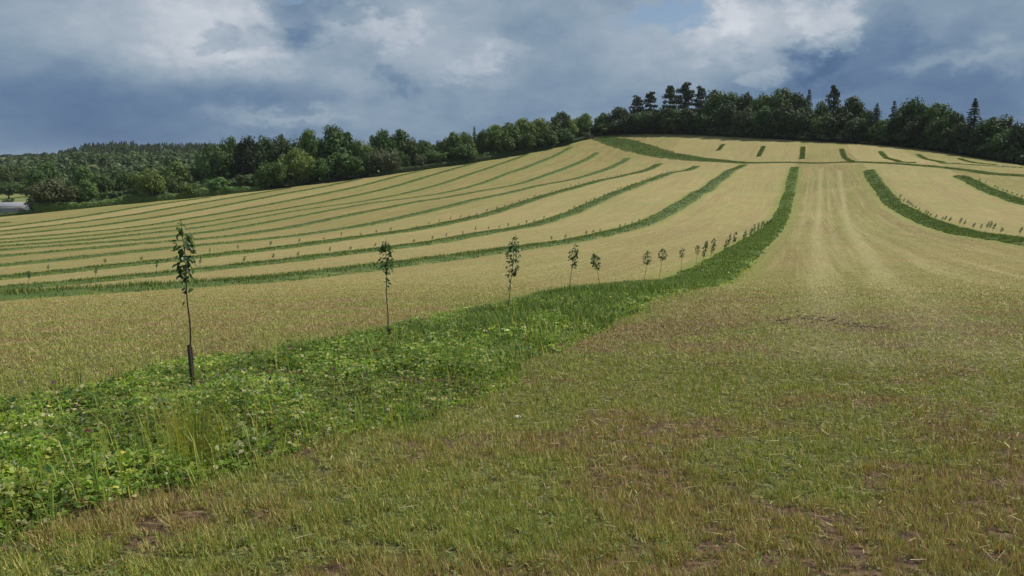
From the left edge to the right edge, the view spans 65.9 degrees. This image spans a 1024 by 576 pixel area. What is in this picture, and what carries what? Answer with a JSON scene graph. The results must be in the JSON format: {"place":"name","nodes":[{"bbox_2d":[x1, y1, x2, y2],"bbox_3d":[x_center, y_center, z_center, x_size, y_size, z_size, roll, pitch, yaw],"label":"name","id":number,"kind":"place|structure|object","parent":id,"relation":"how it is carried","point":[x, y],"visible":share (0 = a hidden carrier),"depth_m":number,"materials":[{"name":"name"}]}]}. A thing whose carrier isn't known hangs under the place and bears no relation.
{"place":"outdoors","nodes":[
{"label":"outdoors","id":0,"kind":"place"},
{"bbox_2d":[0,132,1023,575],"bbox_3d":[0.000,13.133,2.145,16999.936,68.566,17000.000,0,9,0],"label":"ground","id":1,"kind":"structure","parent":0,"point":[828,196],"depth_m":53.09,"materials":[{"name":"plant"}]},
{"bbox_2d":[0,181,22,198],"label":"broadleaf tree","id":2,"kind":"object","parent":1,"relation":"on","point":[11,188],"visible":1,"depth_m":608.64,"materials":[{"name":"green plant"}]},
{"bbox_2d":[0,202,33,210],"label":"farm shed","id":3,"kind":"structure","parent":1,"relation":"on","point":[4,205],"depth_m":402.90,"materials":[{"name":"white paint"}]},
{"bbox_2d":[24,161,65,188],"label":"broadleaf tree","id":4,"kind":"object","parent":1,"relation":"on","point":[41,172],"visible":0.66,"depth_m":466.16,"materials":[{"name":"green plant"}]},
{"bbox_2d":[25,177,79,203],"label":"broadleaf tree","id":5,"kind":"object","parent":1,"relation":"on","point":[49,190],"visible":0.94,"depth_m":386.17,"materials":[{"name":"green plant"}]},
{"bbox_2d":[73,165,99,186],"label":"broadleaf tree","id":6,"kind":"object","parent":1,"relation":"on","point":[82,172],"visible":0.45,"depth_m":447.05,"materials":[{"name":"green plant"}]},
{"bbox_2d":[75,178,99,201],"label":"broadleaf tree","id":7,"kind":"object","parent":1,"relation":"on","point":[86,187],"visible":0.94,"depth_m":399.44,"materials":[{"name":"green plant"}]},
{"bbox_2d":[0,197,209,227],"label":"grass strip","id":8,"kind":"object","parent":1,"relation":"on","point":[101,213],"depth_m":349.23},
{"bbox_2d":[93,174,118,192],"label":"broadleaf tree","id":9,"kind":"object","parent":1,"relation":"on","point":[103,182],"visible":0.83,"depth_m":413.10,"materials":[{"name":"green plant"}]},
{"bbox_2d":[112,169,136,190],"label":"broadleaf tree","id":10,"kind":"object","parent":1,"relation":"on","point":[123,180],"visible":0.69,"depth_m":421.29,"materials":[{"name":"green plant"}]},
{"bbox_2d":[0,390,277,475],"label":"broad leaves","id":11,"kind":"object","parent":1,"relation":"on","point":[87,466],"visible":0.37,"depth_m":5.23,"materials":[{"name":"green plant"}]},
{"bbox_2d":[0,188,289,231],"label":"grass strip","id":12,"kind":"object","parent":1,"relation":"on","point":[139,213],"depth_m":340.07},
{"bbox_2d":[33,185,259,212],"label":"overgrown hedge","id":13,"kind":"object","parent":1,"relation":"on","point":[50,206],"visible":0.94,"depth_m":404.16,"materials":[{"name":"green plant"}]},
{"bbox_2d":[130,167,165,194],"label":"broadleaf tree","id":14,"kind":"object","parent":1,"relation":"on","point":[145,180],"visible":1,"depth_m":406.25,"materials":[{"name":"green plant"}]},
{"bbox_2d":[156,160,191,183],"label":"broadleaf tree","id":15,"kind":"object","parent":1,"relation":"on","point":[175,170],"visible":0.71,"depth_m":452.74,"materials":[{"name":"green plant"}]},
{"bbox_2d":[0,179,359,235],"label":"grass strip","id":16,"kind":"object","parent":1,"relation":"on","point":[177,213],"depth_m":327.93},
{"bbox_2d":[171,219,196,395],"bbox_3d":[-3.034,0.247,7.412,0.216,1.788,0.202,0,9,0],"label":"sapling","id":17,"kind":"object","parent":1,"relation":"on","point":[185,259],"visible":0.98,"depth_m":7.33,"materials":[{"name":"green plant"}]},
{"bbox_2d":[189,152,216,181],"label":"broadleaf tree","id":18,"kind":"object","parent":1,"relation":"on","point":[201,169],"visible":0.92,"depth_m":457.72,"materials":[{"name":"green plant"}]},
{"bbox_2d":[0,170,423,239],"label":"grass strip","id":19,"kind":"object","parent":1,"relation":"on","point":[304,197],"depth_m":317.87,"materials":[{"name":"plant"}]},
{"bbox_2d":[202,141,234,179],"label":"broadleaf tree","id":20,"kind":"object","parent":1,"relation":"on","point":[216,155],"visible":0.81,"depth_m":464.78,"materials":[{"name":"green plant"}]},
{"bbox_2d":[206,177,230,190],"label":"bush","id":21,"kind":"object","parent":1,"relation":"on","point":[215,183],"visible":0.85,"depth_m":425.68,"materials":[{"name":"green plant"}]},
{"bbox_2d":[219,136,246,179],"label":"broadleaf tree","id":22,"kind":"object","parent":1,"relation":"on","point":[231,142],"visible":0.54,"depth_m":471.48,"materials":[{"name":"green plant"}]},
{"bbox_2d":[0,140,476,186],"bbox_3d":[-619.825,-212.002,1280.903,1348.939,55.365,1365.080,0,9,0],"label":"woods","id":23,"kind":"object","parent":1,"relation":"on","point":[134,158],"visible":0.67,"depth_m":853.75,"materials":[{"name":"green plant"}]},
{"bbox_2d":[0,162,477,243],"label":"grass strip","id":24,"kind":"object","parent":1,"relation":"on","point":[397,185],"depth_m":302.17,"materials":[{"name":"plant"}]},
{"bbox_2d":[234,134,259,178],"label":"broadleaf tree","id":25,"kind":"object","parent":1,"relation":"on","point":[246,147],"visible":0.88,"depth_m":469.40,"materials":[{"name":"green plant"}]},
{"bbox_2d":[0,154,528,246],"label":"grass strip","id":26,"kind":"object","parent":1,"relation":"on","point":[268,215],"depth_m":265.00,"materials":[{"name":"plant"}]},
{"bbox_2d":[251,135,277,171],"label":"broadleaf tree","id":27,"kind":"object","parent":1,"relation":"on","point":[263,151],"visible":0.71,"depth_m":473.88,"materials":[{"name":"green plant"}]},
{"bbox_2d":[255,159,288,188],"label":"broadleaf tree","id":28,"kind":"object","parent":1,"relation":"on","point":[271,172],"visible":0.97,"depth_m":438.19,"materials":[{"name":"green plant"}]},
{"bbox_2d":[267,133,294,163],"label":"broadleaf tree","id":29,"kind":"object","parent":1,"relation":"on","point":[281,146],"visible":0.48,"depth_m":480.27,"materials":[{"name":"green plant"}]},
{"bbox_2d":[0,146,572,250],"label":"grass strip","id":30,"kind":"object","parent":1,"relation":"on","point":[270,221],"depth_m":232.48,"materials":[{"name":"plant"}]},
{"bbox_2d":[278,147,315,185],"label":"broadleaf tree","id":31,"kind":"object","parent":1,"relation":"on","point":[298,161],"visible":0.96,"depth_m":448.22,"materials":[{"name":"green plant"}]},
{"bbox_2d":[0,152,598,256],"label":"grass strip","id":32,"kind":"object","parent":1,"relation":"on","point":[594,154],"depth_m":204.66,"materials":[{"name":"plant"}]},
{"bbox_2d":[298,128,324,172],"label":"broadleaf tree","id":33,"kind":"object","parent":1,"relation":"on","point":[309,147],"visible":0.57,"depth_m":470.89,"materials":[{"name":"green plant"}]},
{"bbox_2d":[0,158,630,266],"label":"grass strip","id":34,"kind":"object","parent":1,"relation":"on","point":[624,160],"depth_m":171.12,"materials":[{"name":"plant"}]},
{"bbox_2d":[310,157,333,182],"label":"broadleaf tree","id":35,"kind":"object","parent":1,"relation":"on","point":[320,169],"visible":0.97,"depth_m":453.14,"materials":[{"name":"green plant"}]},
{"bbox_2d":[0,163,662,279],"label":"grass strip","id":36,"kind":"object","parent":1,"relation":"on","point":[207,255],"depth_m":127.74,"materials":[{"name":"plant"}]},
{"bbox_2d":[315,123,357,160],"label":"broadleaf tree","id":37,"kind":"object","parent":1,"relation":"on","point":[333,140],"visible":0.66,"depth_m":473.51,"materials":[{"name":"green plant"}]},
{"bbox_2d":[322,152,363,179],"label":"broadleaf tree","id":38,"kind":"object","parent":1,"relation":"on","point":[343,162],"visible":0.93,"depth_m":458.79,"materials":[{"name":"green plant"}]},
{"bbox_2d":[0,166,699,290],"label":"grass strip","id":39,"kind":"object","parent":1,"relation":"on","point":[447,239],"depth_m":92.77,"materials":[{"name":"plant"}]},
{"bbox_2d":[351,139,373,167],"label":"broadleaf tree","id":40,"kind":"object","parent":1,"relation":"on","point":[360,149],"visible":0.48,"depth_m":476.94,"materials":[{"name":"green plant"}]},
{"bbox_2d":[356,152,380,176],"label":"broadleaf tree","id":41,"kind":"object","parent":1,"relation":"on","point":[365,158],"visible":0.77,"depth_m":469.13,"materials":[{"name":"green plant"}]},
{"bbox_2d":[0,164,747,300],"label":"grass strip","id":42,"kind":"object","parent":1,"relation":"on","point":[664,213],"depth_m":49.91,"materials":[{"name":"plant"}]},
{"bbox_2d":[0,260,755,551],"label":"wild grass","id":43,"kind":"structure","parent":1,"relation":"on","point":[195,418],"depth_m":5.37,"materials":[{"name":"plant"}]},
{"bbox_2d":[0,257,757,540],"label":"clover leaves","id":44,"kind":"object","parent":1,"relation":"on","point":[144,377],"visible":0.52,"depth_m":6.23,"materials":[{"name":"green plant"}]},
{"bbox_2d":[368,128,398,163],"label":"broadleaf tree","id":45,"kind":"object","parent":1,"relation":"on","point":[379,140],"visible":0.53,"depth_m":487.71,"materials":[{"name":"green plant"}]},
{"bbox_2d":[377,241,393,338],"bbox_3d":[-1.742,0.141,11.021,0.236,1.654,0.244,-4,10,-24],"label":"sapling","id":46,"kind":"object","parent":1,"relation":"on","point":[383,247],"visible":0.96,"depth_m":10.95,"materials":[{"name":"green plant"}]},
{"bbox_2d":[370,147,401,169],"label":"broadleaf tree","id":47,"kind":"object","parent":1,"relation":"on","point":[388,158],"visible":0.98,"depth_m":471.93,"materials":[{"name":"green plant"}]},
{"bbox_2d":[383,129,409,154],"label":"broadleaf tree","id":48,"kind":"object","parent":1,"relation":"on","point":[400,137],"visible":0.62,"depth_m":496.21,"materials":[{"name":"green plant"}]},
{"bbox_2d":[404,137,421,165],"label":"broadleaf tree","id":49,"kind":"object","parent":1,"relation":"on","point":[413,151],"visible":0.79,"depth_m":499.31,"materials":[{"name":"green plant"}]},
{"bbox_2d":[423,149,448,162],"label":"broadleaf tree","id":50,"kind":"object","parent":1,"relation":"on","point":[433,155],"visible":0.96,"depth_m":493.27,"materials":[{"name":"green plant"}]},
{"bbox_2d":[440,131,462,160],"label":"broadleaf tree","id":51,"kind":"object","parent":1,"relation":"on","point":[451,139],"visible":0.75,"depth_m":501.89,"materials":[{"name":"green plant"}]},
{"bbox_2d":[379,147,534,175],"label":"clipped hedge","id":52,"kind":"object","parent":1,"relation":"on","point":[449,163],"visible":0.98,"depth_m":496.35,"materials":[{"name":"green plant"}]},
{"bbox_2d":[446,143,477,159],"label":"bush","id":53,"kind":"object","parent":1,"relation":"on","point":[469,152],"visible":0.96,"depth_m":498.67,"materials":[{"name":"green plant"}]},
{"bbox_2d":[473,129,491,151],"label":"broadleaf tree","id":54,"kind":"object","parent":1,"relation":"on","point":[483,142],"visible":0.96,"depth_m":515.95,"materials":[{"name":"green plant"}]},
{"bbox_2d":[485,124,513,148],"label":"broadleaf tree","id":55,"kind":"object","parent":1,"relation":"on","point":[493,131],"visible":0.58,"depth_m":517.34,"materials":[{"name":"green plant"}]},
{"bbox_2d":[491,135,518,152],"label":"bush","id":56,"kind":"object","parent":1,"relation":"on","point":[510,142],"visible":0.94,"depth_m":514.54,"materials":[{"name":"green plant"}]},
{"bbox_2d":[497,122,522,148],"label":"broadleaf tree","id":57,"kind":"object","parent":1,"relation":"on","point":[514,130],"visible":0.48,"depth_m":521.43,"materials":[{"name":"green plant"}]},
{"bbox_2d":[504,236,520,306],"bbox_3d":[0.025,-0.188,15.442,0.320,1.743,0.358,6,11,35],"label":"sapling","id":58,"kind":"object","parent":1,"relation":"on","point":[515,251],"visible":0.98,"depth_m":15.33,"materials":[{"name":"green plant"}]},
{"bbox_2d":[235,167,798,379],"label":"grass strip","id":59,"kind":"object","parent":1,"relation":"on","point":[757,243],"depth_m":15.02,"materials":[{"name":"plant"}]},
{"bbox_2d":[25,119,1023,208],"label":"undergrowth","id":60,"kind":"object","parent":1,"relation":"on","point":[1011,152],"visible":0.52,"depth_m":426.56,"materials":[{"name":"green plant"}]},
{"bbox_2d":[514,132,537,149],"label":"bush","id":61,"kind":"object","parent":1,"relation":"on","point":[528,141],"visible":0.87,"depth_m":521.57,"materials":[{"name":"green plant"}]},
{"bbox_2d":[515,117,538,137],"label":"broadleaf tree","id":62,"kind":"object","parent":1,"relation":"on","point":[524,125],"visible":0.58,"depth_m":529.40,"materials":[{"name":"green plant"}]},
{"bbox_2d":[534,129,557,146],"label":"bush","id":63,"kind":"object","parent":1,"relation":"on","point":[548,138],"visible":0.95,"depth_m":529.36,"materials":[{"name":"green plant"}]},
{"bbox_2d":[534,136,585,151],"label":"bramble hedge","id":64,"kind":"object","parent":1,"relation":"on","point":[578,139],"visible":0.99,"depth_m":536.10,"materials":[{"name":"green plant"}]},
{"bbox_2d":[550,111,570,142],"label":"broadleaf tree","id":65,"kind":"object","parent":1,"relation":"on","point":[563,116],"visible":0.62,"depth_m":545.77,"materials":[{"name":"green plant"}]},
{"bbox_2d":[574,112,593,131],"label":"broadleaf tree","id":66,"kind":"object","parent":1,"relation":"on","point":[584,122],"visible":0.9,"depth_m":551.07,"materials":[{"name":"green plant"}]},
{"bbox_2d":[607,106,629,122],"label":"broadleaf tree","id":67,"kind":"object","parent":1,"relation":"on","point":[618,113],"visible":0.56,"depth_m":552.01,"materials":[{"name":"green plant"}]},
{"bbox_2d":[628,95,644,114],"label":"pine tree","id":68,"kind":"object","parent":1,"relation":"on","point":[637,101],"visible":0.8,"depth_m":549.38,"materials":[{"name":"green plant"}]},
{"bbox_2d":[642,91,657,111],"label":"pine tree","id":69,"kind":"object","parent":1,"relation":"on","point":[651,98],"visible":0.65,"depth_m":547.31,"materials":[{"name":"green plant"}]},
{"bbox_2d":[660,85,679,132],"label":"pine tree","id":70,"kind":"object","parent":1,"relation":"on","point":[670,92],"visible":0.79,"depth_m":536.70,"materials":[{"name":"green plant"}]},
{"bbox_2d":[659,108,681,130],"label":"broadleaf tree","id":71,"kind":"object","parent":1,"relation":"on","point":[676,112],"visible":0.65,"depth_m":523.08,"materials":[{"name":"green plant"}]},
{"bbox_2d":[673,82,696,110],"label":"pine tree","id":72,"kind":"object","parent":1,"relation":"on","point":[685,92],"visible":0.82,"depth_m":530.52,"materials":[{"name":"green plant"}]},
{"bbox_2d":[672,107,698,133],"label":"broadleaf tree","id":73,"kind":"object","parent":1,"relation":"on","point":[684,112],"visible":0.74,"depth_m":516.64,"materials":[{"name":"green plant"}]},
{"bbox_2d":[691,85,707,110],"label":"pine tree","id":74,"kind":"object","parent":1,"relation":"on","point":[701,92],"visible":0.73,"depth_m":527.60,"materials":[{"name":"green plant"}]},
{"bbox_2d":[691,111,714,134],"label":"broadleaf tree","id":75,"kind":"object","parent":1,"relation":"on","point":[705,119],"visible":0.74,"depth_m":506.45,"materials":[{"name":"green plant"}]},
{"bbox_2d":[700,89,732,117],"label":"broadleaf tree","id":76,"kind":"object","parent":1,"relation":"on","point":[714,101],"visible":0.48,"depth_m":508.71,"materials":[{"name":"green plant"}]},
{"bbox_2d":[711,101,738,135],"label":"broadleaf tree","id":77,"kind":"object","parent":1,"relation":"on","point":[724,112],"visible":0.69,"depth_m":495.38,"materials":[{"name":"green plant"}]},
{"bbox_2d":[730,106,760,136],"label":"broadleaf tree","id":78,"kind":"object","parent":1,"relation":"on","point":[742,118],"visible":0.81,"depth_m":483.43,"materials":[{"name":"green plant"}]},
{"bbox_2d":[735,91,758,111],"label":"broadleaf tree","id":79,"kind":"object","parent":1,"relation":"on","point":[746,99],"visible":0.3,"depth_m":499.88,"materials":[{"name":"green plant"}]},
{"bbox_2d":[747,93,771,121],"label":"broadleaf tree","id":80,"kind":"object","parent":1,"relation":"on","point":[756,105],"visible":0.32,"depth_m":491.66,"materials":[{"name":"green plant"}]},
{"bbox_2d":[750,105,775,137],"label":"broadleaf tree","id":81,"kind":"object","parent":1,"relation":"on","point":[763,112],"visible":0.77,"depth_m":473.18,"materials":[{"name":"green plant"}]},
{"bbox_2d":[767,102,793,138],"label":"broadleaf tree","id":82,"kind":"object","parent":1,"relation":"on","point":[782,113],"visible":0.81,"depth_m":466.09,"materials":[{"name":"green plant"}]},
{"bbox_2d":[765,87,797,111],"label":"broadleaf tree","id":83,"kind":"object","parent":1,"relation":"on","point":[776,99],"visible":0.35,"depth_m":485.21,"materials":[{"name":"green plant"}]},
{"bbox_2d":[787,91,809,115],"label":"broadleaf tree","id":84,"kind":"object","parent":1,"relation":"on","point":[798,101],"visible":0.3,"depth_m":474.16,"materials":[{"name":"green plant"}]},
{"bbox_2d":[786,106,816,139],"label":"broadleaf tree","id":85,"kind":"object","parent":1,"relation":"on","point":[799,116],"visible":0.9,"depth_m":457.12,"materials":[{"name":"green plant"}]},
{"bbox_2d":[591,136,1023,176],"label":"grass strip","id":86,"kind":"object","parent":1,"relation":"on","point":[634,146],"depth_m":446.00,"materials":[{"name":"plant"}]},
{"bbox_2d":[808,113,837,140],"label":"broadleaf tree","id":87,"kind":"object","parent":1,"relation":"on","point":[817,121],"visible":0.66,"depth_m":448.08,"materials":[{"name":"green plant"}]},
{"bbox_2d":[767,310,888,329],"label":"soil clods","id":88,"kind":"object","parent":1,"relation":"on","point":[843,324],"visible":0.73,"depth_m":13.81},
{"bbox_2d":[825,84,840,117],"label":"pine tree","id":89,"kind":"object","parent":1,"relation":"on","point":[835,97],"visible":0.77,"depth_m":453.80,"materials":[{"name":"green plant"}]},
{"bbox_2d":[821,110,854,141],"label":"broadleaf tree","id":90,"kind":"object","parent":1,"relation":"on","point":[831,124],"visible":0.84,"depth_m":439.21,"materials":[{"name":"green plant"}]},
{"bbox_2d":[831,95,865,141],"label":"broadleaf tree","id":91,"kind":"object","parent":1,"relation":"on","point":[857,105],"visible":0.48,"depth_m":443.02,"materials":[{"name":"green plant"}]},
{"bbox_2d":[841,117,873,142],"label":"broadleaf tree","id":92,"kind":"object","parent":1,"relation":"on","point":[851,125],"visible":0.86,"depth_m":429.01,"materials":[{"name":"green plant"}]},
{"bbox_2d":[867,118,891,144],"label":"broadleaf tree","id":93,"kind":"object","parent":1,"relation":"on","point":[878,127],"visible":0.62,"depth_m":417.07,"materials":[{"name":"green plant"}]},
{"bbox_2d":[884,112,912,140],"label":"broadleaf tree","id":94,"kind":"object","parent":1,"relation":"on","point":[899,121],"visible":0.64,"depth_m":405.24,"materials":[{"name":"green plant"}]},
{"bbox_2d":[893,95,928,120],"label":"broadleaf tree","id":95,"kind":"object","parent":1,"relation":"on","point":[911,108],"visible":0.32,"depth_m":405.21,"materials":[{"name":"green plant"}]},
{"bbox_2d":[902,113,928,148],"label":"broadleaf tree","id":96,"kind":"object","parent":1,"relation":"on","point":[913,127],"visible":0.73,"depth_m":393.03,"materials":[{"name":"green plant"}]},
{"bbox_2d":[918,102,954,131],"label":"broadleaf tree","id":97,"kind":"object","parent":1,"relation":"on","point":[933,111],"visible":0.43,"depth_m":388.10,"materials":[{"name":"green plant"}]},
{"bbox_2d":[922,116,951,142],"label":"broadleaf tree","id":98,"kind":"object","parent":1,"relation":"on","point":[930,131],"visible":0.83,"depth_m":380.81,"materials":[{"name":"green plant"}]},
{"bbox_2d":[863,169,1023,245],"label":"grass strip","id":99,"kind":"object","parent":1,"relation":"on","point":[888,198],"depth_m":133.01,"materials":[{"name":"plant"}]},
{"bbox_2d":[940,122,969,153],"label":"broadleaf tree","id":100,"kind":"object","parent":1,"relation":"on","point":[955,129],"visible":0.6,"depth_m":369.81,"materials":[{"name":"green plant"}]},
{"bbox_2d":[952,98,984,157],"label":"spruce tree","id":101,"kind":"object","parent":1,"relation":"on","point":[973,123],"visible":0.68,"depth_m":361.96,"materials":[{"name":"green plant"}]},
{"bbox_2d":[967,127,998,157],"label":"broadleaf tree","id":102,"kind":"object","parent":1,"relation":"on","point":[984,136],"visible":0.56,"depth_m":351.53,"materials":[{"name":"green plant"}]},
{"bbox_2d":[953,175,1023,204],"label":"grass strip","id":103,"kind":"object","parent":1,"relation":"on","point":[981,186],"depth_m":196.09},
{"bbox_2d":[968,114,1014,140],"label":"broadleaf tree","id":104,"kind":"object","parent":1,"relation":"on","point":[1001,127],"visible":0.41,"depth_m":348.43,"materials":[{"name":"green plant"}]},
{"bbox_2d":[988,129,1020,161],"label":"broadleaf tree","id":105,"kind":"object","parent":1,"relation":"on","point":[997,141],"visible":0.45,"depth_m":338.72,"materials":[{"name":"green plant"}]},
{"bbox_2d":[1010,120,1023,163],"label":"broadleaf tree","id":106,"kind":"object","parent":1,"relation":"on","point":[1017,133],"visible":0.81,"depth_m":331.12,"materials":[{"name":"green plant"}]},
{"bbox_2d":[0,0,1023,154],"label":"sky","id":107,"kind":"structure","parent":0,"point":[73,73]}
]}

